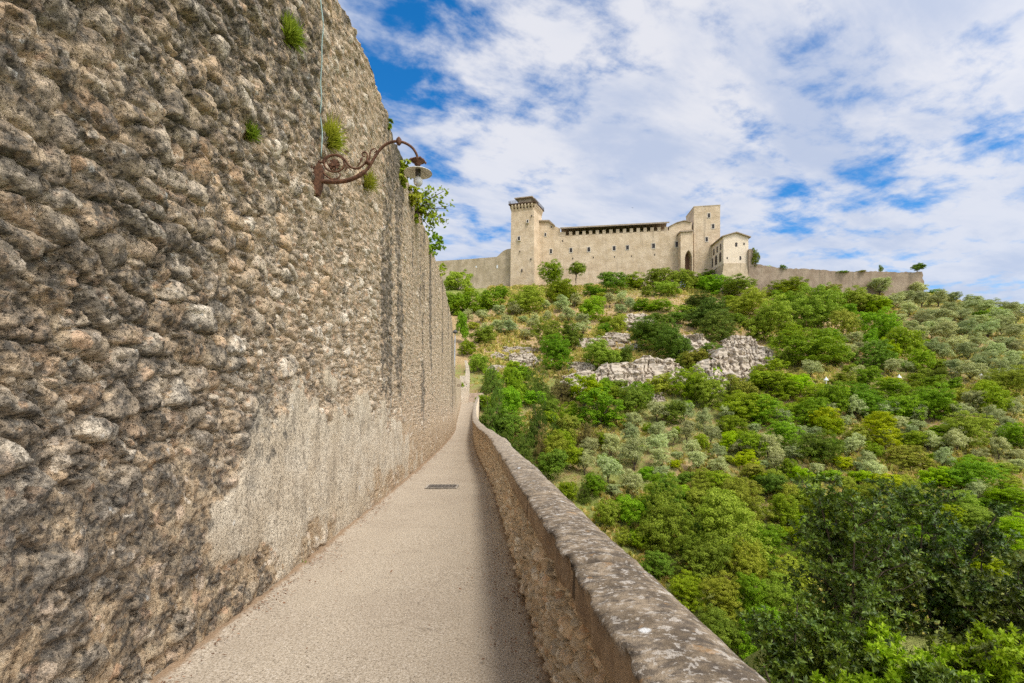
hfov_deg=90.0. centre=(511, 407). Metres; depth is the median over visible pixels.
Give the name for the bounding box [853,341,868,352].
olive tree
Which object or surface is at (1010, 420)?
olive tree
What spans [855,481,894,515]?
shrub
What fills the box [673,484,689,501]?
shrub
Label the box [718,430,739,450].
shrub
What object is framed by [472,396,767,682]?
parapet wall
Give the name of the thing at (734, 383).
shrub
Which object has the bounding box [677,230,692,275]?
gatehouse
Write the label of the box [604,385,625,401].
tree
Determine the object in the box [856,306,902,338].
shrub
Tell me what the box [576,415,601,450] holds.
spruce tree
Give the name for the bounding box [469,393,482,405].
end wall
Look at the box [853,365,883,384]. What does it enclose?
shrub
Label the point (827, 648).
laurel shrub
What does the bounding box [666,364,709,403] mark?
shrub
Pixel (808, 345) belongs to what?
shrub
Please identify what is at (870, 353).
shrub
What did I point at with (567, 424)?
shrub
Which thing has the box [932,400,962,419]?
shrub
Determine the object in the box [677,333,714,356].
limestone outcrop
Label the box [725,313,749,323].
shrub
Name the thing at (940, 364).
shrub
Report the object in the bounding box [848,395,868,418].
olive tree
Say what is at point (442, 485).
drain cover
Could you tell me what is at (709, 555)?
shrub
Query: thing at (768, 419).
shrub
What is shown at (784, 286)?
shrub
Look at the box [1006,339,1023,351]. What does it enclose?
olive tree
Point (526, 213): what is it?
castle tower
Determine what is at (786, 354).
shrub
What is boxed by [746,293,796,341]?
shrub
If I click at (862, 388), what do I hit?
shrub
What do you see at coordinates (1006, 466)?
shrub
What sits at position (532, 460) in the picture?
spruce tree
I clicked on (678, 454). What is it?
olive tree
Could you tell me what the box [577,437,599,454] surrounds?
olive tree
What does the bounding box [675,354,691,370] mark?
shrub
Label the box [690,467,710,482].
shrub
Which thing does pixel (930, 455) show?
shrub
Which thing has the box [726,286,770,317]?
shrub
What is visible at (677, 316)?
shrub
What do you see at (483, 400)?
shrub
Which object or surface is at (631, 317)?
limestone outcrop
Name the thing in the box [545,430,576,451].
shrub
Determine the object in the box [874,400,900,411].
olive tree
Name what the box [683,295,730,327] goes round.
shrub
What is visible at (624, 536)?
shrub
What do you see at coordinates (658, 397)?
limestone outcrop
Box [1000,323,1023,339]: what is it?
olive tree
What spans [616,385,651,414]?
shrub
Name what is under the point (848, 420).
olive tree
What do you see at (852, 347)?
olive tree
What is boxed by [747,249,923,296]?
rampart wall
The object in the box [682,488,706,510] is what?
shrub
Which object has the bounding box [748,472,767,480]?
shrub
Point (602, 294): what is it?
shrub
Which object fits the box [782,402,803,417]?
shrub
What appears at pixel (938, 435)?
shrub
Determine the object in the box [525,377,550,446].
spruce tree
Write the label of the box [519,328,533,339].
olive tree
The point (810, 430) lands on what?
olive tree
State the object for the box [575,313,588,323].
olive tree
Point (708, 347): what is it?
shrub
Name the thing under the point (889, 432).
olive tree
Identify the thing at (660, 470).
olive tree
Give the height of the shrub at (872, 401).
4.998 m
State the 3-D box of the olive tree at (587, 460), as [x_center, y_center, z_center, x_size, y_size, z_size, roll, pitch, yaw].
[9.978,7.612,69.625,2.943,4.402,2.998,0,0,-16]
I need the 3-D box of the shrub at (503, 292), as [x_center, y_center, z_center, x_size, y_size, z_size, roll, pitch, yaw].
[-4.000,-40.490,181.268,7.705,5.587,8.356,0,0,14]
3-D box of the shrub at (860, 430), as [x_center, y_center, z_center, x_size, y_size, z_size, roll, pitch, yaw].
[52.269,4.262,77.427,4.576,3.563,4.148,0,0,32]
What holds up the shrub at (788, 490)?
on the hillside
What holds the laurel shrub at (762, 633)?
on the hillside
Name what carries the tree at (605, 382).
on the hillside
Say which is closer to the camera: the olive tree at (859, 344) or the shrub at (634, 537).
the shrub at (634, 537)
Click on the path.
(385, 633)
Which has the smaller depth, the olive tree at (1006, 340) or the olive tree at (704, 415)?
the olive tree at (704, 415)
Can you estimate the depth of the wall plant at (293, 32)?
4.90 m
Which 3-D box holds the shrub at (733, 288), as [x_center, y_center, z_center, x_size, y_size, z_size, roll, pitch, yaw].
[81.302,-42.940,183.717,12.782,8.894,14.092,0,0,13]
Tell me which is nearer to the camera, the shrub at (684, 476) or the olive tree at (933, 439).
the shrub at (684, 476)
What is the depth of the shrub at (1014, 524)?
53.74 m
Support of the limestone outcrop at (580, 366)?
on the hillside
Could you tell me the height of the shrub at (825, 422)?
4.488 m
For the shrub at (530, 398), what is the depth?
85.83 m
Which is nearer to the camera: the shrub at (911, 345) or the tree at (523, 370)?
the tree at (523, 370)
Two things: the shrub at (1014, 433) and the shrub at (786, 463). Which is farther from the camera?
the shrub at (1014, 433)
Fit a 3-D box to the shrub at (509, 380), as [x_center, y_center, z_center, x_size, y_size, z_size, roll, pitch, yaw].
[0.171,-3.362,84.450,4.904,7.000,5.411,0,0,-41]
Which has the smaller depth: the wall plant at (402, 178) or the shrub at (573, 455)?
the wall plant at (402, 178)
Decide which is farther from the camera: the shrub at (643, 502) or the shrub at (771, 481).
the shrub at (771, 481)
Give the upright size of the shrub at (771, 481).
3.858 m
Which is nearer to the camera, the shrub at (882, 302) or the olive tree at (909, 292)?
the shrub at (882, 302)
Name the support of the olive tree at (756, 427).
on the hillside
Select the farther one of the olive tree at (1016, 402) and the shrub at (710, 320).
the shrub at (710, 320)
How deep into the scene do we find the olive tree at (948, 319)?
135.90 m
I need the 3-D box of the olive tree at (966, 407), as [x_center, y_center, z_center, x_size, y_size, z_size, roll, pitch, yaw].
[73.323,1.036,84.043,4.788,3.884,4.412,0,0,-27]
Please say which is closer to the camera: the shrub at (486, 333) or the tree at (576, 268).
the shrub at (486, 333)
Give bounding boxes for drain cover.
[425,484,458,487]
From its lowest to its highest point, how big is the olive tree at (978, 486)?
3.382 m
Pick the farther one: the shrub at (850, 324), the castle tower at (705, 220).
the castle tower at (705, 220)
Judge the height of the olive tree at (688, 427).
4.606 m
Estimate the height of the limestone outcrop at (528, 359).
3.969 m
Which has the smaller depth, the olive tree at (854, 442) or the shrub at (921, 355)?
the olive tree at (854, 442)
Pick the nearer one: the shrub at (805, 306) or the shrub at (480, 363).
the shrub at (480, 363)
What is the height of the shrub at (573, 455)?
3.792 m
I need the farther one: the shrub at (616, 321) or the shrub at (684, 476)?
the shrub at (616, 321)
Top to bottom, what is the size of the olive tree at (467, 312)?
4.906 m
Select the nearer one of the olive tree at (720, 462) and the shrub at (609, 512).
the shrub at (609, 512)
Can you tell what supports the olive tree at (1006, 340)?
on the hillside
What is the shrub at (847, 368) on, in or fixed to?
on the hillside
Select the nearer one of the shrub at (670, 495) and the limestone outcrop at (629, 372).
the shrub at (670, 495)
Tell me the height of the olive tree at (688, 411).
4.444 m
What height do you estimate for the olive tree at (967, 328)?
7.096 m
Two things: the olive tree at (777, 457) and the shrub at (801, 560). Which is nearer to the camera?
the shrub at (801, 560)
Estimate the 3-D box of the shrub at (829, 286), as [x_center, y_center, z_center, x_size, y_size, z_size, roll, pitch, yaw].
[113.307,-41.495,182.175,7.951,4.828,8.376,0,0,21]
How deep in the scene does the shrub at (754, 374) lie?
95.38 m
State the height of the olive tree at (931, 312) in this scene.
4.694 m
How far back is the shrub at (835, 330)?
124.74 m
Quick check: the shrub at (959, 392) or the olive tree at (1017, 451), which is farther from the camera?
the shrub at (959, 392)
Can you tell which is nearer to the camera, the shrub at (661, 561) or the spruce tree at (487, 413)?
the shrub at (661, 561)
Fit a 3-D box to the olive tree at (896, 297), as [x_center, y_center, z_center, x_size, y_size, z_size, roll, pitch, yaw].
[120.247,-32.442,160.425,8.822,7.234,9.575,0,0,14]
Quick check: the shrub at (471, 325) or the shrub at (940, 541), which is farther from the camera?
the shrub at (471, 325)
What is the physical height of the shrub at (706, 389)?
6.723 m
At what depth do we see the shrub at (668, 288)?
179.46 m
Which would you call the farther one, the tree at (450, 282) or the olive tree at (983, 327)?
the tree at (450, 282)
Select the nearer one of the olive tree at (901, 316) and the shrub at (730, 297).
the olive tree at (901, 316)
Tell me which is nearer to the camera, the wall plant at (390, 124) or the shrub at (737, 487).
the wall plant at (390, 124)
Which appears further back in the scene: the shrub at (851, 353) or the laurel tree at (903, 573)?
the shrub at (851, 353)
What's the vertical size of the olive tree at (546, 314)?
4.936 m
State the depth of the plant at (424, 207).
12.97 m
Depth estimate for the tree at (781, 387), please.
93.05 m
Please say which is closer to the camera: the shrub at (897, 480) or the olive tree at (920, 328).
the shrub at (897, 480)
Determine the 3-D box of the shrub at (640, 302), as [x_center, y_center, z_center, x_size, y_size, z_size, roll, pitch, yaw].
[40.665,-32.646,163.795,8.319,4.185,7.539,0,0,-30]
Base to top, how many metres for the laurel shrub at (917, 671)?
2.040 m
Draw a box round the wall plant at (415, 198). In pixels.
[408,185,422,206]
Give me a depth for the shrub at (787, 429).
75.65 m
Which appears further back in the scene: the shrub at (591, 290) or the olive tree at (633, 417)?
the shrub at (591, 290)
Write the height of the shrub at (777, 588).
4.633 m
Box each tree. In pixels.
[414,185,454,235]
[443,269,476,290]
[461,309,474,319]
[474,309,491,321]
[478,360,504,394]
[479,356,514,442]
[480,322,488,329]
[489,319,503,331]
[492,305,505,314]
[498,319,518,332]
[498,421,525,458]
[500,313,513,320]
[507,301,523,314]
[512,362,533,383]
[516,440,535,466]
[517,316,527,321]
[518,419,538,457]
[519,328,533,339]
[524,353,555,404]
[525,312,540,327]
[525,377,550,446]
[532,413,546,466]
[537,258,563,282]
[541,300,550,307]
[542,310,551,319]
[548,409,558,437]
[551,365,575,405]
[552,295,571,311]
[558,306,575,320]
[563,373,604,405]
[566,261,586,282]
[570,292,582,306]
[570,386,628,426]
[573,320,591,333]
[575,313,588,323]
[575,449,596,474]
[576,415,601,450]
[576,477,591,504]
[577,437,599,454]
[596,453,624,482]
[598,376,614,390]
[602,433,623,455]
[603,292,617,307]
[603,484,622,495]
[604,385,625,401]
[613,304,628,315]
[616,290,629,303]
[617,433,646,470]
[617,469,643,494]
[620,422,640,440]
[623,296,635,312]
[625,412,643,426]
[646,432,670,450]
[647,399,670,421]
[647,421,667,434]
[648,447,671,466]
[652,464,669,478]
[667,427,678,446]
[670,451,682,459]
[678,401,694,419]
[679,420,697,442]
[682,439,700,451]
[685,450,706,468]
[693,269,714,287]
[694,408,713,430]
[703,422,722,441]
[705,455,729,472]
[710,442,726,457]
[718,404,733,415]
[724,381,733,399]
[725,439,750,453]
[747,423,760,435]
[748,356,791,389]
[750,372,800,400]
[754,434,785,458]
[758,460,769,466]
[766,470,962,642]
[767,452,785,468]
[772,407,791,422]
[783,444,805,459]
[795,425,807,434]
[799,426,821,437]
[801,359,823,376]
[809,463,824,474]
[825,543,941,636]
[826,403,837,412]
[839,334,852,342]
[840,413,856,429]
[841,432,865,455]
[842,344,858,351]
[848,364,864,375]
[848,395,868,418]
[849,331,864,341]
[849,461,866,470]
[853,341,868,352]
[856,449,876,461]
[857,459,887,475]
[863,478,1022,639]
[867,277,892,294]
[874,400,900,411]
[876,429,891,449]
[883,358,904,372]
[885,291,914,309]
[891,313,908,323]
[891,415,909,432]
[896,302,919,315]
[900,360,917,371]
[900,423,918,434]
[902,290,916,299]
[903,320,921,330]
[908,290,930,306]
[909,281,929,291]
[909,309,935,324]
[909,419,927,427]
[910,262,926,271]
[910,404,928,420]
[913,325,929,339]
[919,308,938,318]
[921,320,938,335]
[921,431,945,450]
[923,336,950,356]
[925,289,949,306]
[925,522,1023,646]
[928,317,961,340]
[930,308,959,318]
[933,317,952,325]
[933,446,956,466]
[935,347,955,358]
[939,301,964,311]
[941,426,971,449]
[942,334,969,352]
[942,403,978,416]
[943,359,963,375]
[944,316,978,338]
[946,291,963,302]
[947,307,974,321]
[950,360,989,378]
[954,341,983,359]
[961,300,981,310]
[961,390,987,412]
[963,294,986,302]
[963,478,987,497]
[968,331,989,346]
[968,349,1001,370]
[969,314,988,324]
[969,318,1000,338]
[969,447,990,456]
[972,300,997,312]
[978,340,1008,357]
[979,297,1001,306]
[980,404,1010,422]
[985,307,1014,319]
[986,358,1018,373]
[988,436,1011,459]
[990,314,1017,333]
[990,425,1004,436]
[992,336,1018,345]
[993,544,1023,631]
[994,301,1021,310]
[999,417,1018,429]
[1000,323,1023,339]
[1000,350,1023,363]
[1001,308,1023,323]
[1002,448,1023,458]
[1005,396,1023,414]
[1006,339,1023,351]
[1008,459,1023,469]
[1011,359,1023,369]
[1012,436,1023,448]
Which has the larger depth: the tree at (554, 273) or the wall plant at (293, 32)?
the tree at (554, 273)
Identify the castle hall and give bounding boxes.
[560,220,691,287]
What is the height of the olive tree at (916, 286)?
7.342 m
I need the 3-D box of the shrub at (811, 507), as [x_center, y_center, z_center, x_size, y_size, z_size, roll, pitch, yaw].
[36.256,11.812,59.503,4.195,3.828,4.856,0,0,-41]
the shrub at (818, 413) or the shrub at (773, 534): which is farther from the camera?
the shrub at (818, 413)
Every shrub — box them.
[455,312,469,340]
[456,340,476,354]
[462,287,474,295]
[464,353,488,372]
[466,322,480,328]
[468,325,497,342]
[473,394,496,412]
[482,368,503,380]
[490,285,510,297]
[491,408,526,441]
[497,366,527,400]
[497,386,522,414]
[503,360,519,374]
[505,283,545,313]
[522,390,546,405]
[529,316,566,346]
[535,448,569,478]
[538,398,561,412]
[539,333,573,369]
[542,428,569,466]
[543,410,559,424]
[544,278,582,305]
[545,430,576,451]
[553,414,580,446]
[557,481,578,499]
[559,320,584,349]
[559,401,585,418]
[562,446,583,469]
[576,295,606,320]
[580,472,609,497]
[581,283,605,294]
[581,335,621,370]
[592,498,621,525]
[594,329,605,337]
[595,432,606,443]
[596,271,628,292]
[596,292,607,298]
[597,316,611,323]
[598,322,612,331]
[608,313,628,332]
[612,379,627,387]
[615,494,645,531]
[615,526,632,546]
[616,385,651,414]
[617,344,633,362]
[622,271,647,288]
[623,315,671,351]
[624,381,654,400]
[627,529,652,547]
[630,298,651,310]
[631,493,646,501]
[634,499,655,517]
[635,493,698,553]
[637,298,677,311]
[637,466,653,479]
[639,550,675,581]
[640,284,652,295]
[642,422,651,431]
[642,477,683,525]
[644,267,673,286]
[644,372,674,395]
[644,472,666,492]
[645,477,690,528]
[650,280,682,295]
[651,312,668,322]
[653,319,694,358]
[658,400,687,424]
[664,312,685,322]
[665,471,676,482]
[666,268,698,289]
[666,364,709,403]
[666,568,708,611]
[667,459,681,467]
[667,531,733,586]
[671,426,683,437]
[673,305,695,314]
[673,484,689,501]
[674,471,694,485]
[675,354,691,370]
[678,523,707,555]
[679,348,710,368]
[680,290,712,313]
[682,272,701,287]
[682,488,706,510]
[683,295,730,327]
[688,372,729,409]
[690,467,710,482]
[690,474,712,492]
[691,486,781,571]
[692,433,711,452]
[694,309,741,342]
[694,493,729,517]
[695,274,730,294]
[697,603,748,653]
[698,569,743,621]
[699,342,722,359]
[705,470,733,489]
[711,415,749,434]
[714,389,773,420]
[717,476,775,532]
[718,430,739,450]
[720,273,757,296]
[721,295,743,305]
[721,571,777,622]
[722,455,731,462]
[724,374,758,397]
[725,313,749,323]
[725,536,768,581]
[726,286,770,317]
[730,449,761,466]
[735,588,854,682]
[735,603,787,658]
[737,430,769,455]
[738,320,751,327]
[739,463,766,476]
[740,480,764,500]
[741,393,799,425]
[744,317,772,335]
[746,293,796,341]
[746,370,771,388]
[747,523,791,555]
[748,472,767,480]
[751,247,760,265]
[753,473,788,494]
[755,571,808,622]
[757,553,785,572]
[757,643,851,682]
[762,420,805,448]
[762,493,799,525]
[763,276,808,296]
[763,523,782,538]
[764,325,850,364]
[764,468,787,479]
[769,553,813,592]
[771,289,799,315]
[773,350,796,367]
[774,322,805,341]
[774,483,804,504]
[776,458,797,475]
[778,525,808,543]
[780,599,918,682]
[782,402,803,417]
[783,373,815,394]
[786,282,844,328]
[786,466,815,478]
[786,541,820,581]
[787,512,807,525]
[788,498,802,512]
[789,428,847,464]
[790,396,838,427]
[791,479,828,502]
[794,398,809,407]
[799,513,839,550]
[800,494,844,522]
[801,383,844,404]
[806,308,838,326]
[806,406,844,428]
[809,662,901,682]
[812,290,848,309]
[812,381,851,412]
[812,415,846,443]
[816,469,842,480]
[820,327,842,339]
[824,284,842,293]
[825,347,855,364]
[826,308,862,334]
[827,371,856,383]
[831,385,853,403]
[831,455,855,471]
[833,476,856,488]
[838,285,882,311]
[839,303,859,315]
[841,364,856,371]
[841,380,883,402]
[841,424,874,444]
[845,352,860,362]
[845,487,862,497]
[846,392,895,418]
[846,615,992,682]
[847,470,873,482]
[852,339,904,371]
[852,411,902,448]
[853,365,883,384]
[854,484,864,491]
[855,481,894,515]
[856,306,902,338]
[858,311,877,321]
[860,327,879,344]
[861,440,886,456]
[864,296,894,313]
[865,473,904,488]
[867,378,915,400]
[871,519,884,532]
[878,444,939,470]
[880,337,903,361]
[880,376,902,383]
[885,325,927,362]
[887,394,929,424]
[893,430,930,445]
[894,481,934,505]
[896,474,922,485]
[898,387,932,399]
[901,656,991,682]
[902,373,925,381]
[903,380,922,391]
[904,349,936,370]
[905,626,1023,682]
[909,525,932,539]
[911,374,949,389]
[911,382,956,418]
[913,499,966,528]
[914,466,955,488]
[917,368,932,376]
[924,430,951,446]
[926,424,948,436]
[926,452,935,459]
[928,358,949,369]
[928,367,950,380]
[928,620,1023,682]
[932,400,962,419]
[932,529,968,556]
[940,410,998,448]
[940,457,1010,486]
[940,476,961,485]
[943,489,980,512]
[945,376,965,388]
[946,457,972,468]
[948,387,976,403]
[949,503,1015,541]
[961,454,987,464]
[970,555,1010,576]
[971,379,1000,391]
[971,382,1014,412]
[972,310,989,315]
[974,497,991,507]
[981,482,1023,512]
[984,364,1023,396]
[985,512,1023,550]
[987,462,1021,475]
[995,564,1014,575]
[996,421,1023,447]
[996,474,1023,487]
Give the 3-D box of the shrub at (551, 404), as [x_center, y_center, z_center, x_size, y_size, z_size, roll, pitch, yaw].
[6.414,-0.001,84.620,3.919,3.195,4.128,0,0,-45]
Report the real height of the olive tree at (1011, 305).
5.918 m
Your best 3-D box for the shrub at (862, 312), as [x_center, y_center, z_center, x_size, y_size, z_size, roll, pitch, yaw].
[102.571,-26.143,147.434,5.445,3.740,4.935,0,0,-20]
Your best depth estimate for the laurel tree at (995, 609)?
12.12 m
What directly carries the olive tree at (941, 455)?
on the hillside
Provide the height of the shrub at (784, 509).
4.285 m
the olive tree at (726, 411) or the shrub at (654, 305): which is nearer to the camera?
the olive tree at (726, 411)
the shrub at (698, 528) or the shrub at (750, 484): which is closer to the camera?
the shrub at (698, 528)
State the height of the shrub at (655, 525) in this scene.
6.460 m
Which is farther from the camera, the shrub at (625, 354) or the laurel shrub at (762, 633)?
the shrub at (625, 354)
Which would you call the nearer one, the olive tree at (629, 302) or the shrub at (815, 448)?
the shrub at (815, 448)
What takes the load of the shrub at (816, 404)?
on the hillside
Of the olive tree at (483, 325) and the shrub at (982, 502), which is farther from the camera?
the olive tree at (483, 325)
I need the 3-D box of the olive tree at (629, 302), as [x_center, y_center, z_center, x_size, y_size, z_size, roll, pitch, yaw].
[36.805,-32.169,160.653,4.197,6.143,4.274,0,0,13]
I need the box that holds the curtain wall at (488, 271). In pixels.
[436,249,510,289]
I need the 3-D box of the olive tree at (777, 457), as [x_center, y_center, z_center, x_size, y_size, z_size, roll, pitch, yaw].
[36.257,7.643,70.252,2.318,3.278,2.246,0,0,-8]
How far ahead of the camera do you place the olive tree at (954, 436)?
74.09 m
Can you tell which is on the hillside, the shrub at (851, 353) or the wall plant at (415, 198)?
the shrub at (851, 353)
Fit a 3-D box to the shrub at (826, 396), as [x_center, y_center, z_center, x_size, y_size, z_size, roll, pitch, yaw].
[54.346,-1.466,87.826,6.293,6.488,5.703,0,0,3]
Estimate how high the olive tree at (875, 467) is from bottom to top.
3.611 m
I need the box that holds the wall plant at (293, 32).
[279,11,309,55]
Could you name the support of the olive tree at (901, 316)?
on the hillside
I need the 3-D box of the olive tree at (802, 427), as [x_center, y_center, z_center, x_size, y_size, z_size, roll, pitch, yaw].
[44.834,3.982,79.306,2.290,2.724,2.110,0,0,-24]
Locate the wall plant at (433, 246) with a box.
[429,232,446,256]
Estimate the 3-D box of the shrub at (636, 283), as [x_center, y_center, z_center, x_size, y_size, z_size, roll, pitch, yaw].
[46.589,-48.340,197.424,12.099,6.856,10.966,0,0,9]
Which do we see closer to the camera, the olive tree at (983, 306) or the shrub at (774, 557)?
the shrub at (774, 557)
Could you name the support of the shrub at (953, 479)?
on the hillside
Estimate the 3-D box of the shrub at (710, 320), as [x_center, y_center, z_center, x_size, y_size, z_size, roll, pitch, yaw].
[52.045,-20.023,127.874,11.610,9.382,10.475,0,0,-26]
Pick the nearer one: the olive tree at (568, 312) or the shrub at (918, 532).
the shrub at (918, 532)
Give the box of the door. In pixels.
[685,253,688,273]
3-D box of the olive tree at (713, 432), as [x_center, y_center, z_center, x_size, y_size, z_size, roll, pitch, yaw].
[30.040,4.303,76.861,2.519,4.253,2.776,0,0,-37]
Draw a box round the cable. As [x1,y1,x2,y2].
[320,0,323,156]
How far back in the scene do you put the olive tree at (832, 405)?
85.82 m
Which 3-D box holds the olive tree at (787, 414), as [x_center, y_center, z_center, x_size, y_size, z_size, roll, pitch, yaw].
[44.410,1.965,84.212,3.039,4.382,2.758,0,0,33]
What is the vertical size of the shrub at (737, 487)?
6.436 m
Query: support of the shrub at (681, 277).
on the hillside
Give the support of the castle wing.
on the hillside
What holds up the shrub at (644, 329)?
on the hillside
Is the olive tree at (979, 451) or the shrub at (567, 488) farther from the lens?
the olive tree at (979, 451)
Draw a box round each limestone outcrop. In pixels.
[487,365,516,371]
[491,353,507,359]
[502,346,531,354]
[509,353,540,367]
[562,370,607,391]
[567,362,594,371]
[576,338,615,347]
[594,362,649,389]
[596,332,630,342]
[624,313,653,329]
[633,355,675,383]
[647,392,665,401]
[670,363,688,384]
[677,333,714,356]
[693,359,738,393]
[707,347,757,382]
[720,335,756,348]
[741,345,774,366]
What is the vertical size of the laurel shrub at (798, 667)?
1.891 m
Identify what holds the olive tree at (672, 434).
on the hillside
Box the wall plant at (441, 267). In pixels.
[438,263,446,275]
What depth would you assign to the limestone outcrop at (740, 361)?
103.35 m
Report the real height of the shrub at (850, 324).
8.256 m
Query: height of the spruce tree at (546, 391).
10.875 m
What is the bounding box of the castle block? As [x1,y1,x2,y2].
[539,220,559,284]
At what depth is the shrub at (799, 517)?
58.89 m
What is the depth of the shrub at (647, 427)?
81.12 m
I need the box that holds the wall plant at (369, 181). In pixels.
[363,167,381,195]
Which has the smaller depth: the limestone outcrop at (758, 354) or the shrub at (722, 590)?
the shrub at (722, 590)
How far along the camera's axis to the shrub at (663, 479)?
59.05 m
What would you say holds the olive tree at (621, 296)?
on the hillside
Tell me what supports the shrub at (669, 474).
on the hillside
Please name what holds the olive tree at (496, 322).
on the hillside
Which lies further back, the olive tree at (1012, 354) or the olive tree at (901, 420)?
the olive tree at (1012, 354)
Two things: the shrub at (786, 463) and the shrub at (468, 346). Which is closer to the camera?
the shrub at (786, 463)
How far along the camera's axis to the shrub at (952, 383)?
98.22 m
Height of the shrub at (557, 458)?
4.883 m
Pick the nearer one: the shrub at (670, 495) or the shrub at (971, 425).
the shrub at (670, 495)
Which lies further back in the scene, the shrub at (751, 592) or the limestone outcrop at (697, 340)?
the limestone outcrop at (697, 340)
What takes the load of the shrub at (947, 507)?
on the hillside
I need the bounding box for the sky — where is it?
[338,0,1023,312]
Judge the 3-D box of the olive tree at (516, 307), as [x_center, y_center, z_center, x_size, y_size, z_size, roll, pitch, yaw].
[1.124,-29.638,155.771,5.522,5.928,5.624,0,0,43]
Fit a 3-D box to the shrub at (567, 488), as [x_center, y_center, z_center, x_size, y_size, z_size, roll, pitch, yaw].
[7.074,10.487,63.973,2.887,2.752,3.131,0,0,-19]
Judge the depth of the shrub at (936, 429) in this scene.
79.61 m
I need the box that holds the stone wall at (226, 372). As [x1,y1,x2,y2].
[0,0,455,682]
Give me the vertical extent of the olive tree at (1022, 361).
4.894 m
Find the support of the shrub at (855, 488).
on the hillside
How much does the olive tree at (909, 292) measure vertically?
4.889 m
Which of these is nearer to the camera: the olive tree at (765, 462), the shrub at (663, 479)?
the shrub at (663, 479)
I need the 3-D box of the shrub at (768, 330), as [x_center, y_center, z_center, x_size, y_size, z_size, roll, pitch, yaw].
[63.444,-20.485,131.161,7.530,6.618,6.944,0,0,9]
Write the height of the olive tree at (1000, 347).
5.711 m
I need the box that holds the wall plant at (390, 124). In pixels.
[387,118,393,129]
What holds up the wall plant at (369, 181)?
attached to the stone wall at (226, 372)
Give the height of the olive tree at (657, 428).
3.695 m
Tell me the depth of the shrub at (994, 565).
49.95 m
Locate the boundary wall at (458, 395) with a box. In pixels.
[455,377,460,421]
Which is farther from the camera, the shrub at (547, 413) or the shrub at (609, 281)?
the shrub at (609, 281)
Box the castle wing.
[710,232,751,295]
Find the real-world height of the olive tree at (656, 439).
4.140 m
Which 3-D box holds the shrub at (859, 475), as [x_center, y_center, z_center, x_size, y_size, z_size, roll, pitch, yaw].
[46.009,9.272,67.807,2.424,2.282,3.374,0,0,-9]
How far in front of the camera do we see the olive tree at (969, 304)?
156.16 m
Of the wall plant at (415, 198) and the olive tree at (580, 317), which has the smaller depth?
the wall plant at (415, 198)
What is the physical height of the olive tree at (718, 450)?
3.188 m
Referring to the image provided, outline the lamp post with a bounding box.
[453,330,457,359]
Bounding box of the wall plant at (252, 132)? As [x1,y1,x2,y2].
[241,117,264,146]
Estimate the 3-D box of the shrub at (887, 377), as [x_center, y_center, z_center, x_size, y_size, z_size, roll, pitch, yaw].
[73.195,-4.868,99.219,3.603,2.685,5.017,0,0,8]
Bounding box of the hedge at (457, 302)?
[446,288,505,315]
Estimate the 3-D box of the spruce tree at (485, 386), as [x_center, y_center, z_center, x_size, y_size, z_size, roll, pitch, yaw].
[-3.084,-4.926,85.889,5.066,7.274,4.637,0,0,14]
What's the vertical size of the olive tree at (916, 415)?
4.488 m
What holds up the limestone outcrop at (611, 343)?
on the hillside
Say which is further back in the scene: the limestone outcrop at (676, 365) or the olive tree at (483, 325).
the olive tree at (483, 325)
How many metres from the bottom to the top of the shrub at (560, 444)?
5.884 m
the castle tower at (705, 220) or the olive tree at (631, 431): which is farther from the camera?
the castle tower at (705, 220)
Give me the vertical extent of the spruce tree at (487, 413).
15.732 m
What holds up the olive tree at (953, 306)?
on the hillside
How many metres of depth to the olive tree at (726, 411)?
84.47 m
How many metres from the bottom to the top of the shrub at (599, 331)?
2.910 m
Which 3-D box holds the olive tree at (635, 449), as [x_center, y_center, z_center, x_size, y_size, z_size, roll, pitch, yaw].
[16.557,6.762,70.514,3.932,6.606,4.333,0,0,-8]
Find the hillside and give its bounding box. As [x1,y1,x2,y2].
[446,288,1023,679]
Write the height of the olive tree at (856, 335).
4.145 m
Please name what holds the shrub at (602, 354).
on the hillside
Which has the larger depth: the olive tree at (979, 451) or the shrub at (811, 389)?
the shrub at (811, 389)
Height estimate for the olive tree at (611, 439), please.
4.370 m
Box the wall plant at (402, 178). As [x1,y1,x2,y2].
[399,158,412,188]
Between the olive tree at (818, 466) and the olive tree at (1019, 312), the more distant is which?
the olive tree at (1019, 312)
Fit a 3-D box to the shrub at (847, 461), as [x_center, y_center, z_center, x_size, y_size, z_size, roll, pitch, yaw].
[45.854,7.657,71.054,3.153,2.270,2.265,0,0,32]
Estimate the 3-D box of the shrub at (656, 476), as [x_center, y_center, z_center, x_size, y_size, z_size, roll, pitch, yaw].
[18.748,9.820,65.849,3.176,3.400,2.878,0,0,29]
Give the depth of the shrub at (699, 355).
106.44 m
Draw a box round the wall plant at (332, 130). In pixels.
[322,111,349,157]
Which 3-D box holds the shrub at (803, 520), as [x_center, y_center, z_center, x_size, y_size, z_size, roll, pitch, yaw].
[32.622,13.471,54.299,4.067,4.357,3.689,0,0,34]
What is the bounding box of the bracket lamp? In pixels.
[311,137,431,196]
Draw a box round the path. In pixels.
[150,402,550,682]
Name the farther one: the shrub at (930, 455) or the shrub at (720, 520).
the shrub at (930, 455)
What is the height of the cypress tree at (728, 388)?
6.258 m
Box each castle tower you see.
[508,196,543,285]
[686,205,719,287]
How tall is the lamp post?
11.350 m
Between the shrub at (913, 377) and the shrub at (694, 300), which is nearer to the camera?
the shrub at (913, 377)
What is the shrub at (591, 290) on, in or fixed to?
on the hillside
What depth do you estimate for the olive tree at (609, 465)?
66.24 m

